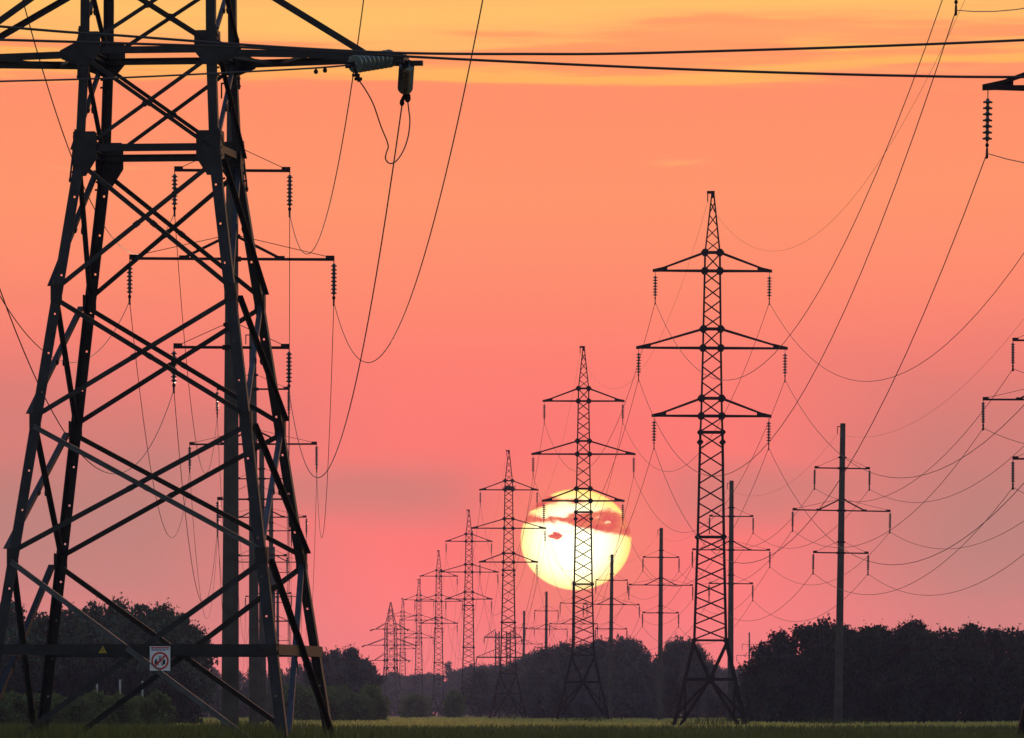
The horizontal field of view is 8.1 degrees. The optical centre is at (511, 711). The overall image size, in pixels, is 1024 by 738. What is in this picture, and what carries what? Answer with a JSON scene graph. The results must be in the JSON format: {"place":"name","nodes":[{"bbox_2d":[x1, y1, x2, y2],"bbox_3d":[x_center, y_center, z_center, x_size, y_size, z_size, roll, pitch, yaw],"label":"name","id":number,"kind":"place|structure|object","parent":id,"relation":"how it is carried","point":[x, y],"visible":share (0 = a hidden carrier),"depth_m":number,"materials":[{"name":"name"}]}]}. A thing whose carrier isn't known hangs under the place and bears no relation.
{"place":"outdoors","nodes":[
{"label":"outdoors","id":0,"kind":"place"},
{"bbox_2d":[0,712,1023,737],"bbox_3d":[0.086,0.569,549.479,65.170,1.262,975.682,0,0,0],"label":"meadow grass","id":1,"kind":"structure","parent":0,"point":[179,730],"depth_m":163.74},
{"bbox_2d":[0,0,1023,713],"label":"sky","id":2,"kind":"structure","parent":0,"point":[565,188],"materials":[{"name":"orange"}]},
{"bbox_2d":[70,716,1017,731],"bbox_3d":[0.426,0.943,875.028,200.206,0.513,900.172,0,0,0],"label":"field grass","id":3,"kind":"structure","parent":0,"point":[456,721],"depth_m":609.01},
{"bbox_2d":[388,714,778,733],"bbox_3d":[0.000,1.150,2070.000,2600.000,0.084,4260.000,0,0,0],"label":"ground","id":4,"kind":"structure","parent":0,"point":[437,715],"depth_m":1809.44,"materials":[{"name":"plant"}]},
{"bbox_2d":[0,691,16,725],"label":"bush","id":5,"kind":"object","parent":4,"relation":"on","point":[6,716],"visible":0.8,"depth_m":451.24,"materials":[{"name":"green plant"}]},
{"bbox_2d":[3,596,26,639],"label":"leafy tree","id":6,"kind":"object","parent":4,"relation":"on","point":[12,619],"visible":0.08,"depth_m":631.54,"materials":[{"name":"green plant"}]},
{"bbox_2d":[5,689,37,726],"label":"bush","id":7,"kind":"object","parent":4,"relation":"on","point":[20,706],"visible":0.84,"depth_m":454.28,"materials":[{"name":"green plant"}]},
{"bbox_2d":[4,611,71,685],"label":"leafy tree","id":8,"kind":"object","parent":4,"relation":"on","point":[37,632],"visible":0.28,"depth_m":585.65,"materials":[{"name":"green plant"}]},
{"bbox_2d":[56,601,80,672],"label":"leafy tree","id":9,"kind":"object","parent":4,"relation":"on","point":[67,621],"visible":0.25,"depth_m":616.10,"materials":[{"name":"green plant"}]},
{"bbox_2d":[55,695,102,725],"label":"bush","id":10,"kind":"object","parent":4,"relation":"on","point":[80,709],"visible":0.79,"depth_m":456.14,"materials":[{"name":"green plant"}]},
{"bbox_2d":[65,597,119,672],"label":"leafy tree","id":11,"kind":"object","parent":4,"relation":"on","point":[85,632],"visible":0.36,"depth_m":607.32,"materials":[{"name":"green plant"}]},
{"bbox_2d":[84,688,110,724],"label":"bush","id":12,"kind":"object","parent":4,"relation":"on","point":[98,697],"visible":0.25,"depth_m":464.45,"materials":[{"name":"green plant"}]},
{"bbox_2d":[84,660,132,696],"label":"bush","id":13,"kind":"object","parent":4,"relation":"on","point":[108,684],"visible":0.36,"depth_m":579.07,"materials":[{"name":"green plant"}]},
{"bbox_2d":[102,591,131,664],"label":"leafy tree","id":14,"kind":"object","parent":4,"relation":"on","point":[110,612],"visible":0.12,"depth_m":612.95,"materials":[{"name":"green plant"}]},
{"bbox_2d":[94,689,142,726],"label":"bush","id":15,"kind":"object","parent":4,"relation":"on","point":[127,711],"visible":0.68,"depth_m":446.25,"materials":[{"name":"green plant"}]},
{"bbox_2d":[110,662,149,697],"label":"bush","id":16,"kind":"object","parent":4,"relation":"on","point":[135,680],"visible":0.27,"depth_m":590.23,"materials":[{"name":"green plant"}]},
{"bbox_2d":[95,602,176,676],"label":"leafy tree","id":17,"kind":"object","parent":4,"relation":"on","point":[124,634],"visible":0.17,"depth_m":598.38,"materials":[{"name":"green plant"}]},
{"bbox_2d":[135,689,178,726],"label":"bush","id":18,"kind":"object","parent":4,"relation":"on","point":[156,705],"visible":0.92,"depth_m":454.70,"materials":[{"name":"green plant"}]},
{"bbox_2d":[129,597,200,696],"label":"leafy tree","id":19,"kind":"object","parent":4,"relation":"on","point":[158,619],"visible":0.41,"depth_m":592.23,"materials":[{"name":"green plant"}]},
{"bbox_2d":[152,664,206,724],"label":"bush","id":20,"kind":"object","parent":4,"relation":"on","point":[184,704],"visible":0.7,"depth_m":570.65,"materials":[{"name":"green plant"}]},
{"bbox_2d":[174,612,211,715],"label":"leafy tree","id":21,"kind":"object","parent":4,"relation":"on","point":[188,636],"visible":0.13,"depth_m":615.14,"materials":[{"name":"green plant"}]},
{"bbox_2d":[190,620,219,705],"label":"leafy tree","id":22,"kind":"object","parent":4,"relation":"on","point":[210,684],"visible":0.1,"depth_m":627.92,"materials":[{"name":"green plant"}]},
{"bbox_2d":[0,0,422,737],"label":"angle pylon","id":23,"kind":"object","parent":4,"relation":"on","point":[216,156],"visible":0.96,"depth_m":130.15,"materials":[{"name":"metal"}]},
{"bbox_2d":[150,646,169,670],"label":"warning sign","id":24,"kind":"object","parent":23,"relation":"attached to","point":[160,657],"visible":1,"depth_m":128.27,"materials":[{"name":"white metal"}]},
{"bbox_2d":[0,64,349,81],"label":"power cable","id":25,"kind":"object","parent":23,"relation":"attached to","point":[324,70],"visible":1,"depth_m":124.81,"materials":[{"name":"metal"}]},
{"bbox_2d":[287,0,363,639],"bbox_3d":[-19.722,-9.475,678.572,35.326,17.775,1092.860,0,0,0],"label":"power cable","id":26,"kind":"object","parent":23,"relation":"attached to","point":[311,251],"visible":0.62,"depth_m":245.31,"materials":[{"name":"metal"}]},
{"bbox_2d":[287,106,401,681],"bbox_3d":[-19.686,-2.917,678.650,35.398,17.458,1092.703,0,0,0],"label":"power cable","id":27,"kind":"object","parent":23,"relation":"hanging from","point":[288,641],"visible":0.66,"depth_m":159.61,"materials":[{"name":"metal"}]},
{"bbox_2d":[0,38,1023,77],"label":"power cable","id":28,"kind":"object","parent":23,"relation":"attached to","point":[501,61],"visible":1,"depth_m":74.99,"materials":[{"name":"metal"}]},
{"bbox_2d":[0,25,1023,54],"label":"power cable","id":29,"kind":"object","parent":23,"relation":"attached to","point":[451,53],"visible":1,"depth_m":74.99,"materials":[{"name":"metal"}]},
{"bbox_2d":[127,77,336,730],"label":"concrete pole","id":30,"kind":"object","parent":4,"relation":"on","point":[230,668],"visible":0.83,"depth_m":262.97,"materials":[{"name":"concrete"}]},
{"bbox_2d":[0,289,248,642],"bbox_3d":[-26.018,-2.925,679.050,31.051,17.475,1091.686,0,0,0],"label":"power cable","id":31,"kind":"object","parent":30,"relation":"attached to","point":[137,462],"visible":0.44,"depth_m":249.98,"materials":[{"name":"metal"}]},
{"bbox_2d":[0,296,248,698],"bbox_3d":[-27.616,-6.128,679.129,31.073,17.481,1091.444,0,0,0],"label":"power cable","id":32,"kind":"object","parent":30,"relation":"attached to","point":[146,443],"visible":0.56,"depth_m":289.97,"materials":[{"name":"metal"}]},
{"bbox_2d":[24,7,248,569],"bbox_3d":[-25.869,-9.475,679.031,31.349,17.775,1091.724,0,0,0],"label":"power cable","id":33,"kind":"object","parent":30,"relation":"attached to","point":[133,253],"visible":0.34,"depth_m":260.61,"materials":[{"name":"metal"}]},
{"bbox_2d":[301,0,482,684],"bbox_3d":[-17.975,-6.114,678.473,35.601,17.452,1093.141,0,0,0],"label":"power cable","id":34,"kind":"object","parent":30,"relation":"hanging from","point":[409,299],"visible":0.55,"depth_m":183.99,"materials":[{"name":"metal"}]},
{"bbox_2d":[188,331,318,725],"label":"concrete pole","id":35,"kind":"object","parent":4,"relation":"on","point":[253,639],"visible":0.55,"depth_m":422.88,"materials":[{"name":"concrete"}]},
{"bbox_2d":[216,440,307,722],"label":"concrete pole","id":36,"kind":"object","parent":4,"relation":"on","point":[262,660],"visible":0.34,"depth_m":604.19,"materials":[{"name":"concrete"}]},
{"bbox_2d":[239,500,307,716],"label":"concrete pole","id":37,"kind":"object","parent":4,"relation":"on","point":[270,703],"visible":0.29,"depth_m":743.05,"materials":[{"name":"concrete"}]},
{"bbox_2d":[283,678,328,720],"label":"bush","id":38,"kind":"object","parent":4,"relation":"on","point":[306,707],"visible":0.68,"depth_m":787.05,"materials":[{"name":"green plant"}]},
{"bbox_2d":[300,647,336,689],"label":"leafy tree","id":39,"kind":"object","parent":4,"relation":"on","point":[328,669],"visible":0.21,"depth_m":884.35,"materials":[{"name":"green plant"}]},
{"bbox_2d":[330,687,377,721],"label":"bush","id":40,"kind":"object","parent":4,"relation":"on","point":[351,706],"visible":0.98,"depth_m":790.36,"materials":[{"name":"green plant"}]},
{"bbox_2d":[330,643,379,695],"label":"leafy tree","id":41,"kind":"object","parent":4,"relation":"on","point":[348,671],"visible":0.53,"depth_m":900.15,"materials":[{"name":"green plant"}]},
{"bbox_2d":[359,680,394,720],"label":"bush","id":42,"kind":"object","parent":4,"relation":"on","point":[381,711],"visible":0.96,"depth_m":794.24,"materials":[{"name":"green plant"}]},
{"bbox_2d":[362,602,417,715],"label":"angle pylon","id":43,"kind":"object","parent":4,"relation":"on","point":[395,646],"visible":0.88,"depth_m":1639.66,"materials":[{"name":"metal"}]},
{"bbox_2d":[381,685,402,715],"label":"bush","id":44,"kind":"object","parent":4,"relation":"on","point":[392,699],"visible":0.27,"depth_m":2253.04,"materials":[{"name":"green plant"}]},
{"bbox_2d":[386,598,415,715],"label":"lattice pylon","id":45,"kind":"object","parent":4,"relation":"on","point":[400,633],"visible":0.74,"depth_m":2273.69,"materials":[{"name":"metal"}]},
{"bbox_2d":[397,673,426,691],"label":"leafy tree","id":46,"kind":"object","parent":4,"relation":"on","point":[410,680],"visible":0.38,"depth_m":2264.52,"materials":[{"name":"green plant"}]},
{"bbox_2d":[395,689,433,718],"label":"bush","id":47,"kind":"object","parent":4,"relation":"on","point":[416,706],"visible":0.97,"depth_m":1179.06,"materials":[{"name":"green plant"}]},
{"bbox_2d":[399,579,438,700],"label":"lattice pylon","id":48,"kind":"object","parent":4,"relation":"on","point":[416,615],"visible":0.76,"depth_m":1961.19,"materials":[{"name":"metal"}]},
{"bbox_2d":[412,681,444,714],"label":"bush","id":49,"kind":"object","parent":4,"relation":"on","point":[428,691],"visible":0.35,"depth_m":2236.30,"materials":[{"name":"green plant"}]},
{"bbox_2d":[414,550,462,716],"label":"lattice pylon","id":50,"kind":"object","parent":4,"relation":"on","point":[435,662],"visible":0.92,"depth_m":1580.89,"materials":[{"name":"metal"}]},
{"bbox_2d":[442,661,457,690],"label":"leafy tree","id":51,"kind":"object","parent":4,"relation":"on","point":[451,672],"visible":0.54,"depth_m":2299.40,"materials":[{"name":"green plant"}]},
{"bbox_2d":[440,686,468,717],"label":"bush","id":52,"kind":"object","parent":4,"relation":"on","point":[454,704],"visible":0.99,"depth_m":1179.18,"materials":[{"name":"green plant"}]},
{"bbox_2d":[439,509,498,716],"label":"lattice pylon","id":53,"kind":"object","parent":4,"relation":"on","point":[464,617],"visible":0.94,"depth_m":1290.81,"materials":[{"name":"metal"}]},
{"bbox_2d":[458,665,497,715],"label":"leafy tree","id":54,"kind":"object","parent":4,"relation":"on","point":[485,700],"visible":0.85,"depth_m":1317.98,"materials":[{"name":"green plant"}]},
{"bbox_2d":[476,629,527,716],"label":"gantry pylon","id":55,"kind":"object","parent":4,"relation":"on","point":[499,637],"visible":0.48,"depth_m":1759.64,"materials":[{"name":"metal"}]},
{"bbox_2d":[471,450,545,717],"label":"lattice pylon","id":56,"kind":"object","parent":4,"relation":"on","point":[503,562],"visible":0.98,"depth_m":1031.41,"materials":[{"name":"metal"}]},
{"bbox_2d":[420,380,1023,685],"bbox_3d":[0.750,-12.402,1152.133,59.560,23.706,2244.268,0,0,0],"label":"power cable","id":57,"kind":"object","parent":56,"relation":"hanging from","point":[734,490],"visible":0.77,"depth_m":537.55,"materials":[{"name":"metal"}]},
{"bbox_2d":[491,659,526,715],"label":"leafy tree","id":58,"kind":"object","parent":4,"relation":"on","point":[508,703],"visible":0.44,"depth_m":1327.34,"materials":[{"name":"green plant"}]},
{"bbox_2d":[518,644,555,682],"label":"leafy tree","id":59,"kind":"object","parent":4,"relation":"on","point":[542,655],"visible":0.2,"depth_m":1107.64,"materials":[{"name":"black plant"}]},
{"bbox_2d":[526,686,554,717],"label":"bush","id":60,"kind":"object","parent":4,"relation":"on","point":[537,703],"visible":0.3,"depth_m":1071.36,"materials":[{"name":"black plant"}]},
{"bbox_2d":[525,592,567,653],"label":"concrete pole","id":61,"kind":"object","parent":4,"relation":"on","point":[546,624],"visible":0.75,"depth_m":1278.94,"materials":[{"name":"concrete"}]},
{"bbox_2d":[540,639,581,692],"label":"leafy tree","id":62,"kind":"object","parent":4,"relation":"on","point":[562,659],"visible":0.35,"depth_m":1072.33,"materials":[{"name":"black plant"}]},
{"bbox_2d":[531,346,635,718],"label":"lattice pylon","id":63,"kind":"object","parent":4,"relation":"on","point":[590,500],"visible":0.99,"depth_m":746.39,"materials":[{"name":"metal"}]},
{"bbox_2d":[582,554,639,718],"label":"concrete pole","id":64,"kind":"object","parent":4,"relation":"on","point":[610,677],"visible":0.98,"depth_m":956.34,"materials":[{"name":"concrete"}]},
{"bbox_2d":[593,634,637,675],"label":"leafy tree","id":65,"kind":"object","parent":4,"relation":"on","point":[622,653],"visible":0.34,"depth_m":1085.49,"materials":[{"name":"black plant"}]},
{"bbox_2d":[628,649,653,696],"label":"leafy tree","id":66,"kind":"object","parent":4,"relation":"on","point":[643,662],"visible":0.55,"depth_m":1070.26,"materials":[{"name":"black plant"}]},
{"bbox_2d":[632,690,656,718],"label":"bush","id":67,"kind":"object","parent":4,"relation":"on","point":[643,706],"visible":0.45,"depth_m":1056.48,"materials":[{"name":"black plant"}]},
{"bbox_2d":[628,528,693,720],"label":"concrete pole","id":68,"kind":"object","parent":4,"relation":"on","point":[660,666],"visible":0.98,"depth_m":838.23,"materials":[{"name":"concrete"}]},
{"bbox_2d":[650,644,680,717],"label":"leafy tree","id":69,"kind":"object","parent":4,"relation":"on","point":[669,678],"visible":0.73,"depth_m":993.90,"materials":[{"name":"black plant"}]},
{"bbox_2d":[664,634,694,718],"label":"leafy tree","id":70,"kind":"object","parent":4,"relation":"on","point":[676,649],"visible":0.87,"depth_m":996.17,"materials":[{"name":"black plant"}]},
{"bbox_2d":[677,642,716,717],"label":"leafy tree","id":71,"kind":"object","parent":4,"relation":"on","point":[695,671],"visible":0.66,"depth_m":989.76,"materials":[{"name":"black plant"}]},
{"bbox_2d":[636,191,787,725],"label":"lattice pylon","id":72,"kind":"object","parent":4,"relation":"on","point":[708,679],"visible":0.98,"depth_m":513.32,"materials":[{"name":"metal"}]},
{"bbox_2d":[391,0,942,684],"bbox_3d":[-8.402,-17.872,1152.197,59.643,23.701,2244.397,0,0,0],"label":"power cable","id":73,"kind":"object","parent":72,"relation":"attached to","point":[675,342],"visible":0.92,"depth_m":374.94,"materials":[{"name":"metal"}]},
{"bbox_2d":[386,8,1023,695],"bbox_3d":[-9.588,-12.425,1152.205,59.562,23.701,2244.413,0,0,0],"label":"power cable","id":74,"kind":"object","parent":72,"relation":"attached to","point":[808,382],"visible":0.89,"depth_m":322.75,"materials":[{"name":"metal"}]},
{"bbox_2d":[390,153,1023,698],"bbox_3d":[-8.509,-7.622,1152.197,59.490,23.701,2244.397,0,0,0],"label":"power cable","id":75,"kind":"object","parent":72,"relation":"attached to","point":[834,487],"visible":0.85,"depth_m":330.95,"materials":[{"name":"metal"}]},
{"bbox_2d":[416,449,1023,712],"bbox_3d":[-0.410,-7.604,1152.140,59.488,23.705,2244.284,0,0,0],"label":"power cable","id":76,"kind":"object","parent":72,"relation":"attached to","point":[725,542],"visible":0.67,"depth_m":522.87,"materials":[{"name":"metal"}]},
{"bbox_2d":[417,253,1023,683],"bbox_3d":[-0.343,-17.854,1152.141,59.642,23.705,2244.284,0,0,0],"label":"power cable","id":77,"kind":"object","parent":72,"relation":"attached to","point":[727,407],"visible":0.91,"depth_m":528.72,"materials":[{"name":"metal"}]},
{"bbox_2d":[691,481,770,721],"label":"concrete pole","id":78,"kind":"object","parent":4,"relation":"on","point":[731,541],"visible":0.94,"depth_m":691.64,"materials":[{"name":"concrete"}]},
{"bbox_2d":[732,670,786,722],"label":"bush","id":79,"kind":"object","parent":4,"relation":"on","point":[760,699],"visible":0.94,"depth_m":654.72,"materials":[{"name":"green plant"}]},
{"bbox_2d":[729,637,795,717],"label":"leafy tree","id":80,"kind":"object","parent":4,"relation":"on","point":[765,658],"visible":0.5,"depth_m":671.25,"materials":[{"name":"black plant"}]},
{"bbox_2d":[752,626,800,666],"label":"leafy tree","id":81,"kind":"object","parent":4,"relation":"on","point":[778,636],"visible":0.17,"depth_m":683.06,"materials":[{"name":"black plant"}]},
{"bbox_2d":[769,668,815,722],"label":"bush","id":82,"kind":"object","parent":4,"relation":"on","point":[791,703],"visible":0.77,"depth_m":665.87,"materials":[{"name":"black plant"}]},
{"bbox_2d":[773,622,822,679],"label":"leafy tree","id":83,"kind":"object","parent":4,"relation":"on","point":[804,663],"visible":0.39,"depth_m":678.61,"materials":[{"name":"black plant"}]},
{"bbox_2d":[799,613,835,655],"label":"leafy tree","id":84,"kind":"object","parent":4,"relation":"on","point":[821,626],"visible":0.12,"depth_m":712.52,"materials":[{"name":"black plant"}]},
{"bbox_2d":[804,674,865,722],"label":"bush","id":85,"kind":"object","parent":4,"relation":"on","point":[823,701],"visible":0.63,"depth_m":657.22,"materials":[{"name":"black plant"}]},
{"bbox_2d":[791,423,891,723],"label":"concrete pole","id":86,"kind":"object","parent":4,"relation":"on","point":[838,695],"visible":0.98,"depth_m":549.82,"materials":[{"name":"concrete"}]},
{"bbox_2d":[532,487,1022,674],"bbox_3d":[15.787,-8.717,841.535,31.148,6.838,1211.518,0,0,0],"label":"power cable","id":87,"kind":"object","parent":86,"relation":"hanging from","point":[838,588],"visible":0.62,"depth_m":497.94,"materials":[{"name":"metal"}]},
{"bbox_2d":[814,622,877,686],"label":"leafy tree","id":88,"kind":"object","parent":4,"relation":"on","point":[856,659],"visible":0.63,"depth_m":676.68,"materials":[{"name":"green plant"}]},
{"bbox_2d":[846,623,884,716],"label":"leafy tree","id":89,"kind":"object","parent":4,"relation":"on","point":[869,635],"visible":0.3,"depth_m":685.02,"materials":[{"name":"black plant"}]},
{"bbox_2d":[868,620,917,712],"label":"leafy tree","id":90,"kind":"object","parent":4,"relation":"on","point":[898,650],"visible":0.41,"depth_m":670.22,"materials":[{"name":"black plant"}]},
{"bbox_2d":[860,667,926,722],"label":"bush","id":91,"kind":"object","parent":4,"relation":"on","point":[891,703],"visible":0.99,"depth_m":653.52,"materials":[{"name":"green plant"}]},
{"bbox_2d":[886,614,943,697],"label":"leafy tree","id":92,"kind":"object","parent":4,"relation":"on","point":[915,625],"visible":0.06,"depth_m":678.73,"materials":[{"name":"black plant"}]},
{"bbox_2d":[905,673,945,723],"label":"bush","id":93,"kind":"object","parent":4,"relation":"on","point":[928,701],"visible":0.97,"depth_m":657.24,"materials":[{"name":"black plant"}]},
{"bbox_2d":[894,627,958,684],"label":"leafy tree","id":94,"kind":"object","parent":4,"relation":"on","point":[929,657],"visible":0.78,"depth_m":664.73,"materials":[{"name":"green plant"}]},
{"bbox_2d":[934,623,961,701],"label":"leafy tree","id":95,"kind":"object","parent":4,"relation":"on","point":[949,635],"visible":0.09,"depth_m":711.15,"materials":[{"name":"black plant"}]},
{"bbox_2d":[932,666,977,722],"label":"bush","id":96,"kind":"object","parent":4,"relation":"on","point":[954,699],"visible":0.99,"depth_m":658.54,"materials":[{"name":"green plant"}]},
{"bbox_2d":[942,616,994,678],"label":"leafy tree","id":97,"kind":"object","parent":4,"relation":"on","point":[969,643],"visible":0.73,"depth_m":677.52,"materials":[{"name":"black plant"}]},
{"bbox_2d":[960,666,1010,722],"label":"bush","id":98,"kind":"object","parent":4,"relation":"on","point":[981,702],"visible":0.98,"depth_m":661.43,"materials":[{"name":"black plant"}]},
{"bbox_2d":[954,0,1023,734],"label":"lattice pylon","id":99,"kind":"object","parent":4,"relation":"on","point":[1006,84],"visible":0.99,"depth_m":244.73,"materials":[{"name":"metal"}]},
{"bbox_2d":[966,625,1016,681],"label":"leafy tree","id":100,"kind":"object","parent":4,"relation":"on","point":[996,639],"visible":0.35,"depth_m":678.86,"materials":[{"name":"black plant"}]},
{"bbox_2d":[981,335,1023,489],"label":"concrete pole","id":101,"kind":"object","parent":4,"relation":"on","point":[1016,399],"visible":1,"depth_m":392.71,"materials":[{"name":"metal"}]},
{"bbox_2d":[505,428,1023,660],"bbox_3d":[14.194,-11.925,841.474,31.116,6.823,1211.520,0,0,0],"label":"power cable","id":102,"kind":"object","parent":101,"relation":"attached to","point":[811,541],"visible":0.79,"depth_m":502.21,"materials":[{"name":"metal"}]},
{"bbox_2d":[518,369,1023,648],"bbox_3d":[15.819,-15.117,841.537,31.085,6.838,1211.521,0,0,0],"label":"power cable","id":103,"kind":"object","parent":101,"relation":"attached to","point":[807,498],"visible":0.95,"depth_m":523.76,"materials":[{"name":"metal"}]},
{"bbox_2d":[985,623,1021,663],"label":"leafy tree","id":104,"kind":"object","parent":4,"relation":"on","point":[1009,642],"visible":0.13,"depth_m":696.66,"materials":[{"name":"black plant"}]},
{"bbox_2d":[992,630,1023,712],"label":"leafy tree","id":105,"kind":"object","parent":4,"relation":"on","point":[1014,670],"visible":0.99,"depth_m":669.98,"materials":[{"name":"black plant"}]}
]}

